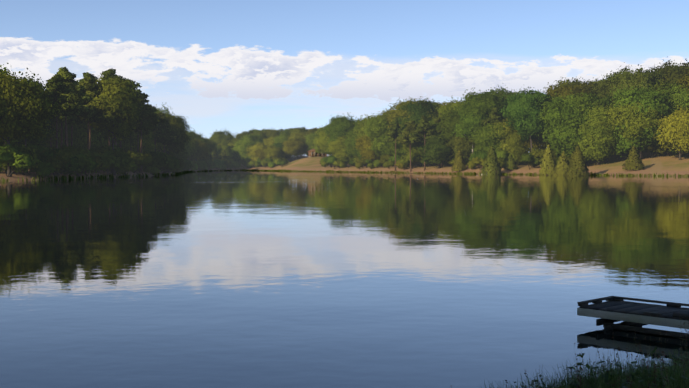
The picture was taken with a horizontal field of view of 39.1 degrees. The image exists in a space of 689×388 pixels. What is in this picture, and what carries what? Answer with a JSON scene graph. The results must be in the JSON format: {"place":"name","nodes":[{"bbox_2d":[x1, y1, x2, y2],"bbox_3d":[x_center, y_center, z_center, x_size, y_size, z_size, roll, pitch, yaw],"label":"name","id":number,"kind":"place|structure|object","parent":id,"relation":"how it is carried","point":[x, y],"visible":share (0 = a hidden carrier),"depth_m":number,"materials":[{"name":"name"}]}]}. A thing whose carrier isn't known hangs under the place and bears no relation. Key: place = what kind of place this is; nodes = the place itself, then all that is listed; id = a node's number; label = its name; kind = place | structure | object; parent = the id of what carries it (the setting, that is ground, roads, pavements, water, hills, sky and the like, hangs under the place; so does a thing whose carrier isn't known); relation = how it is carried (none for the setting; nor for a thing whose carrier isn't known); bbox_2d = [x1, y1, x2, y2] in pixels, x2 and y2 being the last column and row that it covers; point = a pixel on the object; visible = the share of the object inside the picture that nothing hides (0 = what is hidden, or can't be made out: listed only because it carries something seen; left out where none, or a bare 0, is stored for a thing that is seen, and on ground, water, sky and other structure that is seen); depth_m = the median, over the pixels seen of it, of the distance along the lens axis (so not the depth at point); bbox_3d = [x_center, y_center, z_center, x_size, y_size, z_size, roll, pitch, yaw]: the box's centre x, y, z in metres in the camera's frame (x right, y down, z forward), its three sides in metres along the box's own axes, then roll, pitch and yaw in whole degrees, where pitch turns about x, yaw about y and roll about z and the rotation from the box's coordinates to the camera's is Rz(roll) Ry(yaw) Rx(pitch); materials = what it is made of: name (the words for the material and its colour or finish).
{"place":"outdoors","nodes":[
{"label":"outdoors","id":0,"kind":"place"},
{"bbox_2d":[0,171,688,387],"bbox_3d":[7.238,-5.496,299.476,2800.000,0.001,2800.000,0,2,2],"label":"lake water","id":1,"kind":"structure","parent":0,"point":[248,279],"depth_m":27.06,"materials":[{"name":"blue liquid"}]},
{"bbox_2d":[1,169,688,180],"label":"shore reeds","id":2,"kind":"object","parent":1,"relation":"on","point":[186,171],"visible":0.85,"depth_m":336.45,"materials":[{"name":"green plant"}]},
{"bbox_2d":[577,296,688,338],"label":"dock","id":3,"kind":"object","parent":1,"relation":"in","point":[610,311],"visible":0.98,"depth_m":18.24,"materials":[{"name":"grey wood"}]},
{"bbox_2d":[0,151,688,180],"bbox_3d":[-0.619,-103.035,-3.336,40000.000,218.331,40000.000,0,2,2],"label":"ground","id":4,"kind":"structure","parent":0,"point":[672,164],"depth_m":348.20,"materials":[{"name":"brown soil"}]},
{"bbox_2d":[0,148,33,174],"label":"shrub","id":5,"kind":"object","parent":4,"relation":"on","point":[27,151],"visible":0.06,"depth_m":217.83,"materials":[{"name":"green plant"}]},
{"bbox_2d":[0,144,35,176],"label":"shrub","id":6,"kind":"object","parent":4,"relation":"on","point":[14,157],"visible":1,"depth_m":210.90,"materials":[{"name":"green plant"}]},
{"bbox_2d":[7,153,41,174],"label":"shrub","id":7,"kind":"object","parent":4,"relation":"on","point":[35,160],"visible":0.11,"depth_m":222.74,"materials":[{"name":"green plant"}]},
{"bbox_2d":[6,72,54,170],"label":"oak tree","id":8,"kind":"object","parent":4,"relation":"on","point":[37,141],"visible":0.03,"depth_m":244.01,"materials":[{"name":"green plant"}]},
{"bbox_2d":[0,68,68,176],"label":"maple tree","id":9,"kind":"object","parent":4,"relation":"on","point":[23,113],"visible":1,"depth_m":210.24,"materials":[{"name":"green plant"}]},
{"bbox_2d":[13,76,57,172],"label":"hickory tree","id":10,"kind":"object","parent":4,"relation":"on","point":[35,83],"visible":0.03,"depth_m":234.36,"materials":[{"name":"green plant"}]},
{"bbox_2d":[23,143,50,172],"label":"shrub","id":11,"kind":"object","parent":4,"relation":"on","point":[34,148],"visible":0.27,"depth_m":239.00,"materials":[{"name":"green plant"}]},
{"bbox_2d":[43,74,82,174],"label":"pine tree","id":12,"kind":"object","parent":4,"relation":"on","point":[57,89],"visible":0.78,"depth_m":239.89,"materials":[{"name":"green plant"}]},
{"bbox_2d":[51,67,92,172],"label":"pine tree","id":13,"kind":"object","parent":4,"relation":"on","point":[68,77],"visible":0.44,"depth_m":253.43,"materials":[{"name":"green plant"}]},
{"bbox_2d":[55,105,91,146],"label":"pine tree","id":14,"kind":"object","parent":4,"relation":"on","point":[72,119],"visible":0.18,"depth_m":264.93,"materials":[{"name":"green plant"}]},
{"bbox_2d":[45,120,114,148],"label":"gum tree","id":15,"kind":"object","parent":4,"relation":"on","point":[79,136],"visible":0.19,"depth_m":302.86,"materials":[{"name":"green plant"}]},
{"bbox_2d":[77,72,97,146],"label":"pine tree","id":16,"kind":"object","parent":4,"relation":"on","point":[86,74],"visible":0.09,"depth_m":285.55,"materials":[{"name":"green plant"}]},
{"bbox_2d":[76,77,119,172],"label":"pine tree","id":17,"kind":"object","parent":4,"relation":"on","point":[90,86],"visible":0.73,"depth_m":269.66,"materials":[{"name":"green plant"}]},
{"bbox_2d":[100,68,121,146],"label":"pine tree","id":18,"kind":"object","parent":4,"relation":"on","point":[111,72],"visible":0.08,"depth_m":293.34,"materials":[{"name":"green plant"}]},
{"bbox_2d":[82,73,144,174],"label":"hickory tree","id":19,"kind":"object","parent":4,"relation":"on","point":[117,96],"visible":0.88,"depth_m":274.07,"materials":[{"name":"green plant"}]},
{"bbox_2d":[101,134,136,152],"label":"oak tree","id":20,"kind":"object","parent":4,"relation":"on","point":[124,146],"visible":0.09,"depth_m":328.75,"materials":[{"name":"green plant"}]},
{"bbox_2d":[128,150,153,174],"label":"shrub","id":21,"kind":"object","parent":4,"relation":"on","point":[146,158],"visible":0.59,"depth_m":296.99,"materials":[{"name":"green plant"}]},
{"bbox_2d":[119,93,165,173],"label":"pine tree","id":22,"kind":"object","parent":4,"relation":"on","point":[146,126],"visible":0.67,"depth_m":302.00,"materials":[{"name":"green plant"}]},
{"bbox_2d":[126,131,159,152],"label":"maple tree","id":23,"kind":"object","parent":4,"relation":"on","point":[147,139],"visible":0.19,"depth_m":340.90,"materials":[{"name":"green plant"}]},
{"bbox_2d":[135,89,157,152],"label":"pine tree","id":24,"kind":"object","parent":4,"relation":"on","point":[140,91],"visible":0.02,"depth_m":327.41,"materials":[{"name":"green plant"}]},
{"bbox_2d":[156,119,182,171],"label":"pine tree","id":25,"kind":"object","parent":4,"relation":"on","point":[167,139],"visible":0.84,"depth_m":361.34,"materials":[{"name":"green plant"}]},
{"bbox_2d":[154,104,187,139],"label":"gum tree","id":26,"kind":"object","parent":4,"relation":"on","point":[163,110],"visible":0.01,"depth_m":430.78,"materials":[{"name":"green plant"}]},
{"bbox_2d":[158,112,193,154],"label":"oak tree","id":27,"kind":"object","parent":4,"relation":"on","point":[178,125],"visible":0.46,"depth_m":384.59,"materials":[{"name":"green plant"}]},
{"bbox_2d":[187,138,211,160],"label":"maple tree","id":28,"kind":"object","parent":4,"relation":"on","point":[204,154],"visible":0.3,"depth_m":574.61,"materials":[{"name":"green plant"}]},
{"bbox_2d":[186,129,212,150],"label":"gum tree","id":29,"kind":"object","parent":4,"relation":"on","point":[198,136],"visible":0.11,"depth_m":593.56,"materials":[{"name":"green plant"}]},
{"bbox_2d":[204,130,232,141],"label":"gum tree","id":30,"kind":"object","parent":4,"relation":"on","point":[225,132],"visible":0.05,"depth_m":755.69,"materials":[{"name":"green plant"}]},
{"bbox_2d":[212,133,235,144],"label":"oak tree","id":31,"kind":"object","parent":4,"relation":"on","point":[223,139],"visible":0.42,"depth_m":738.01,"materials":[{"name":"green plant"}]},
{"bbox_2d":[217,145,232,159],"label":"gum tree","id":32,"kind":"object","parent":4,"relation":"on","point":[228,150],"visible":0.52,"depth_m":693.88,"materials":[{"name":"green plant"}]},
{"bbox_2d":[230,129,253,144],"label":"oak tree","id":33,"kind":"object","parent":4,"relation":"on","point":[237,138],"visible":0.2,"depth_m":723.39,"materials":[{"name":"green plant"}]},
{"bbox_2d":[232,133,263,162],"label":"gum tree","id":34,"kind":"object","parent":4,"relation":"on","point":[249,140],"visible":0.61,"depth_m":703.11,"materials":[{"name":"green plant"}]},
{"bbox_2d":[245,142,266,166],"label":"maple tree","id":35,"kind":"object","parent":4,"relation":"on","point":[259,145],"visible":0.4,"depth_m":694.51,"materials":[{"name":"green plant"}]},
{"bbox_2d":[252,147,264,160],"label":"oak tree","id":36,"kind":"object","parent":4,"relation":"on","point":[259,153],"visible":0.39,"depth_m":676.22,"materials":[{"name":"green plant"}]},
{"bbox_2d":[263,135,274,148],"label":"maple tree","id":37,"kind":"object","parent":4,"relation":"on","point":[268,141],"visible":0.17,"depth_m":696.97,"materials":[{"name":"green plant"}]},
{"bbox_2d":[263,128,280,138],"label":"oak tree","id":38,"kind":"object","parent":4,"relation":"on","point":[269,132],"visible":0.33,"depth_m":751.79,"materials":[{"name":"green plant"}]},
{"bbox_2d":[263,144,285,166],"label":"maple tree","id":39,"kind":"object","parent":4,"relation":"on","point":[273,152],"visible":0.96,"depth_m":655.28,"materials":[{"name":"green plant"}]},
{"bbox_2d":[269,132,289,146],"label":"oak tree","id":40,"kind":"object","parent":4,"relation":"on","point":[280,138],"visible":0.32,"depth_m":689.76,"materials":[{"name":"green plant"}]},
{"bbox_2d":[281,138,306,160],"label":"oak tree","id":41,"kind":"object","parent":4,"relation":"on","point":[295,147],"visible":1,"depth_m":664.01,"materials":[{"name":"green plant"}]},
{"bbox_2d":[285,131,306,158],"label":"oak tree","id":42,"kind":"object","parent":4,"relation":"on","point":[300,134],"visible":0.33,"depth_m":680.64,"materials":[{"name":"green plant"}]},
{"bbox_2d":[304,130,318,149],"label":"oak tree","id":43,"kind":"object","parent":4,"relation":"on","point":[310,137],"visible":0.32,"depth_m":654.30,"materials":[{"name":"green plant"}]},
{"bbox_2d":[307,148,325,156],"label":"lake house","id":44,"kind":"structure","parent":4,"relation":"on","point":[311,153],"depth_m":635.69,"materials":[{"name":"beige"}]},
{"bbox_2d":[314,128,331,166],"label":"maple tree","id":45,"kind":"object","parent":4,"relation":"on","point":[321,142],"visible":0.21,"depth_m":547.20,"materials":[{"name":"green plant"}]},
{"bbox_2d":[325,135,352,162],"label":"maple tree","id":46,"kind":"object","parent":4,"relation":"on","point":[337,147],"visible":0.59,"depth_m":522.69,"materials":[{"name":"green plant"}]},
{"bbox_2d":[322,112,356,166],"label":"gum tree","id":47,"kind":"object","parent":4,"relation":"on","point":[336,129],"visible":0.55,"depth_m":536.30,"materials":[{"name":"green plant"}]},
{"bbox_2d":[340,155,354,167],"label":"shrub","id":48,"kind":"object","parent":4,"relation":"on","point":[346,159],"visible":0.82,"depth_m":512.98,"materials":[{"name":"green plant"}]},
{"bbox_2d":[342,120,364,166],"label":"gum tree","id":49,"kind":"object","parent":4,"relation":"on","point":[349,137],"visible":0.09,"depth_m":507.98,"materials":[{"name":"green plant"}]},
{"bbox_2d":[347,131,371,167],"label":"oak tree","id":50,"kind":"object","parent":4,"relation":"on","point":[353,142],"visible":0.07,"depth_m":495.66,"materials":[{"name":"green plant"}]},
{"bbox_2d":[352,133,381,167],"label":"maple tree","id":51,"kind":"object","parent":4,"relation":"on","point":[362,143],"visible":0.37,"depth_m":479.19,"materials":[{"name":"green plant"}]},
{"bbox_2d":[351,113,389,166],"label":"oak tree","id":52,"kind":"object","parent":4,"relation":"on","point":[359,132],"visible":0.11,"depth_m":483.30,"materials":[{"name":"green plant"}]},
{"bbox_2d":[362,115,393,167],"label":"oak tree","id":53,"kind":"object","parent":4,"relation":"on","point":[382,148],"visible":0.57,"depth_m":469.37,"materials":[{"name":"green plant"}]},
{"bbox_2d":[379,154,392,163],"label":"shrub","id":54,"kind":"object","parent":4,"relation":"on","point":[384,158],"visible":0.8,"depth_m":465.49,"materials":[{"name":"green plant"}]},
{"bbox_2d":[383,119,403,169],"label":"pine tree","id":55,"kind":"object","parent":4,"relation":"on","point":[394,133],"visible":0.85,"depth_m":447.60,"materials":[{"name":"green plant"}]},
{"bbox_2d":[388,119,419,156],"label":"gum tree","id":56,"kind":"object","parent":4,"relation":"on","point":[399,152],"visible":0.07,"depth_m":454.43,"materials":[{"name":"green plant"}]},
{"bbox_2d":[395,120,422,171],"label":"pine tree","id":57,"kind":"object","parent":4,"relation":"on","point":[409,128],"visible":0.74,"depth_m":429.72,"materials":[{"name":"green plant"}]},
{"bbox_2d":[381,96,437,128],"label":"oak tree","id":58,"kind":"object","parent":4,"relation":"on","point":[392,115],"visible":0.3,"depth_m":465.66,"materials":[{"name":"green plant"}]},
{"bbox_2d":[399,151,421,168],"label":"shrub","id":59,"kind":"object","parent":4,"relation":"on","point":[407,159],"visible":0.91,"depth_m":434.65,"materials":[{"name":"green plant"}]},
{"bbox_2d":[387,98,437,165],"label":"oak tree","id":60,"kind":"object","parent":4,"relation":"on","point":[417,108],"visible":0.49,"depth_m":458.20,"materials":[{"name":"green plant"}]},
{"bbox_2d":[400,137,425,166],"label":"maple tree","id":61,"kind":"object","parent":4,"relation":"on","point":[416,146],"visible":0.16,"depth_m":437.21,"materials":[{"name":"green plant"}]},
{"bbox_2d":[409,115,439,170],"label":"pine tree","id":62,"kind":"object","parent":4,"relation":"on","point":[423,126],"visible":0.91,"depth_m":421.00,"materials":[{"name":"green plant"}]},
{"bbox_2d":[414,121,447,166],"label":"oak tree","id":63,"kind":"object","parent":4,"relation":"on","point":[423,144],"visible":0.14,"depth_m":427.61,"materials":[{"name":"green plant"}]},
{"bbox_2d":[421,135,454,168],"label":"dogwood tree","id":64,"kind":"object","parent":4,"relation":"on","point":[436,150],"visible":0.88,"depth_m":411.37,"materials":[{"name":"green plant"}]},
{"bbox_2d":[431,113,445,166],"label":"pine tree","id":65,"kind":"object","parent":4,"relation":"on","point":[438,120],"visible":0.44,"depth_m":424.13,"materials":[{"name":"green plant"}]},
{"bbox_2d":[430,97,464,126],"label":"oak tree","id":66,"kind":"object","parent":4,"relation":"on","point":[443,110],"visible":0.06,"depth_m":420.33,"materials":[{"name":"green plant"}]},
{"bbox_2d":[437,110,461,164],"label":"hickory tree","id":67,"kind":"object","parent":4,"relation":"on","point":[448,121],"visible":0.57,"depth_m":408.89,"materials":[{"name":"green plant"}]},
{"bbox_2d":[451,149,466,171],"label":"cedar tree","id":68,"kind":"object","parent":4,"relation":"on","point":[459,166],"visible":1,"depth_m":389.14,"materials":[{"name":"green plant"}]},
{"bbox_2d":[444,130,483,166],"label":"dogwood tree","id":69,"kind":"object","parent":4,"relation":"on","point":[455,143],"visible":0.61,"depth_m":399.57,"materials":[{"name":"green plant"}]},
{"bbox_2d":[450,112,489,150],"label":"sycamore tree","id":70,"kind":"object","parent":4,"relation":"on","point":[461,130],"visible":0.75,"depth_m":395.92,"materials":[{"name":"green plant"}]},
{"bbox_2d":[471,156,485,168],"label":"shrub","id":71,"kind":"object","parent":4,"relation":"on","point":[477,161],"visible":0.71,"depth_m":379.53,"materials":[{"name":"green plant"}]},
{"bbox_2d":[449,88,508,129],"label":"oak tree","id":72,"kind":"object","parent":4,"relation":"on","point":[481,103],"visible":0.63,"depth_m":398.75,"materials":[{"name":"green plant"}]},
{"bbox_2d":[472,150,487,159],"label":"shrub","id":73,"kind":"object","parent":4,"relation":"on","point":[482,154],"visible":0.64,"depth_m":380.78,"materials":[{"name":"green plant"}]},
{"bbox_2d":[468,121,508,152],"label":"oak tree","id":74,"kind":"object","parent":4,"relation":"on","point":[481,137],"visible":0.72,"depth_m":382.09,"materials":[{"name":"green plant"}]},
{"bbox_2d":[480,146,501,174],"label":"cedar tree","id":75,"kind":"object","parent":4,"relation":"on","point":[492,166],"visible":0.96,"depth_m":358.57,"materials":[{"name":"green plant"}]},
{"bbox_2d":[480,107,501,124],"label":"pine tree","id":76,"kind":"object","parent":4,"relation":"on","point":[494,118],"visible":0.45,"depth_m":391.59,"materials":[{"name":"green plant"}]},
{"bbox_2d":[485,88,519,102],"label":"oak tree","id":77,"kind":"object","parent":4,"relation":"on","point":[500,93],"visible":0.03,"depth_m":415.54,"materials":[{"name":"green plant"}]},
{"bbox_2d":[496,149,518,161],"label":"shrub","id":78,"kind":"object","parent":4,"relation":"on","point":[504,154],"visible":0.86,"depth_m":375.81,"materials":[{"name":"green plant"}]},
{"bbox_2d":[490,119,529,164],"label":"oak tree","id":79,"kind":"object","parent":4,"relation":"on","point":[514,143],"visible":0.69,"depth_m":377.39,"materials":[{"name":"green plant"}]},
{"bbox_2d":[502,154,517,170],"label":"cedar tree","id":80,"kind":"object","parent":4,"relation":"on","point":[510,163],"visible":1,"depth_m":364.71,"materials":[{"name":"green plant"}]},
{"bbox_2d":[494,87,555,150],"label":"oak tree","id":81,"kind":"object","parent":4,"relation":"on","point":[521,111],"visible":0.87,"depth_m":363.96,"materials":[{"name":"green plant"}]},
{"bbox_2d":[520,153,541,169],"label":"shrub","id":82,"kind":"object","parent":4,"relation":"on","point":[525,157],"visible":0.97,"depth_m":357.96,"materials":[{"name":"green plant"}]},
{"bbox_2d":[529,147,545,164],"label":"shrub","id":83,"kind":"object","parent":4,"relation":"on","point":[536,151],"visible":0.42,"depth_m":360.22,"materials":[{"name":"green plant"}]},
{"bbox_2d":[524,133,551,149],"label":"oak tree","id":84,"kind":"object","parent":4,"relation":"on","point":[541,144],"visible":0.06,"depth_m":374.81,"materials":[{"name":"green plant"}]},
{"bbox_2d":[539,144,555,174],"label":"cedar tree","id":85,"kind":"object","parent":4,"relation":"on","point":[546,164],"visible":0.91,"depth_m":334.35,"materials":[{"name":"green plant"}]},
{"bbox_2d":[552,151,571,174],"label":"cedar tree","id":86,"kind":"object","parent":4,"relation":"on","point":[564,160],"visible":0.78,"depth_m":324.40,"materials":[{"name":"green plant"}]},
{"bbox_2d":[543,80,601,98],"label":"oak tree","id":87,"kind":"object","parent":4,"relation":"on","point":[560,90],"visible":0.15,"depth_m":381.78,"materials":[{"name":"green plant"}]},
{"bbox_2d":[535,93,610,164],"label":"oak tree","id":88,"kind":"object","parent":4,"relation":"on","point":[556,120],"visible":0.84,"depth_m":346.13,"materials":[{"name":"green plant"}]},
{"bbox_2d":[555,77,592,86],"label":"gum tree","id":89,"kind":"object","parent":4,"relation":"on","point":[567,82],"visible":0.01,"depth_m":435.89,"materials":[{"name":"green plant"}]},
{"bbox_2d":[565,145,589,175],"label":"cedar tree","id":90,"kind":"object","parent":4,"relation":"on","point":[577,161],"visible":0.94,"depth_m":314.07,"materials":[{"name":"green plant"}]},
{"bbox_2d":[545,90,611,156],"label":"oak tree","id":91,"kind":"object","parent":4,"relation":"on","point":[602,101],"visible":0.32,"depth_m":345.60,"materials":[{"name":"green plant"}]},
{"bbox_2d":[575,81,597,93],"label":"hickory tree","id":92,"kind":"object","parent":4,"relation":"on","point":[590,83],"visible":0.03,"depth_m":396.08,"materials":[{"name":"green plant"}]},
{"bbox_2d":[571,103,621,164],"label":"oak tree","id":93,"kind":"object","parent":4,"relation":"on","point":[603,146],"visible":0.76,"depth_m":341.01,"materials":[{"name":"green plant"}]},
{"bbox_2d":[587,71,620,97],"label":"oak tree","id":94,"kind":"object","parent":4,"relation":"on","point":[604,85],"visible":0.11,"depth_m":384.10,"materials":[{"name":"green plant"}]},
{"bbox_2d":[601,62,664,100],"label":"oak tree","id":95,"kind":"object","parent":4,"relation":"on","point":[624,78],"visible":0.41,"depth_m":362.16,"materials":[{"name":"green plant"}]},
{"bbox_2d":[601,97,665,157],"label":"oak tree","id":96,"kind":"object","parent":4,"relation":"on","point":[627,112],"visible":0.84,"depth_m":332.86,"materials":[{"name":"green plant"}]},
{"bbox_2d":[622,146,644,170],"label":"cedar tree","id":97,"kind":"object","parent":4,"relation":"on","point":[633,160],"visible":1,"depth_m":317.72,"materials":[{"name":"green plant"}]},
{"bbox_2d":[605,83,674,158],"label":"oak tree","id":98,"kind":"object","parent":4,"relation":"on","point":[649,96],"visible":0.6,"depth_m":336.13,"materials":[{"name":"green plant"}]},
{"bbox_2d":[644,141,667,157],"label":"shrub","id":99,"kind":"object","parent":4,"relation":"on","point":[651,147],"visible":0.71,"depth_m":342.37,"materials":[{"name":"green plant"}]},
{"bbox_2d":[645,76,688,155],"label":"gum tree","id":100,"kind":"object","parent":4,"relation":"on","point":[660,85],"visible":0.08,"depth_m":341.20,"materials":[{"name":"green plant"}]},
{"bbox_2d":[647,56,688,84],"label":"oak tree","id":101,"kind":"object","parent":4,"relation":"on","point":[673,70],"visible":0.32,"depth_m":370.93,"materials":[{"name":"green plant"}]},
{"bbox_2d":[652,105,688,159],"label":"maple tree","id":102,"kind":"object","parent":4,"relation":"on","point":[674,132],"visible":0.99,"depth_m":326.94,"materials":[{"name":"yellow plant"}]},
{"bbox_2d":[665,82,688,114],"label":"oak tree","id":103,"kind":"object","parent":4,"relation":"on","point":[682,95],"visible":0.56,"depth_m":334.52,"materials":[{"name":"green plant"}]},
{"bbox_2d":[675,72,688,102],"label":"sycamore tree","id":104,"kind":"object","parent":4,"relation":"on","point":[686,81],"visible":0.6,"depth_m":333.54,"materials":[{"name":"green plant"}]},
{"bbox_2d":[0,0,688,155],"label":"sky","id":105,"kind":"structure","parent":0,"point":[235,66],"materials":[{"name":"blue"}]},
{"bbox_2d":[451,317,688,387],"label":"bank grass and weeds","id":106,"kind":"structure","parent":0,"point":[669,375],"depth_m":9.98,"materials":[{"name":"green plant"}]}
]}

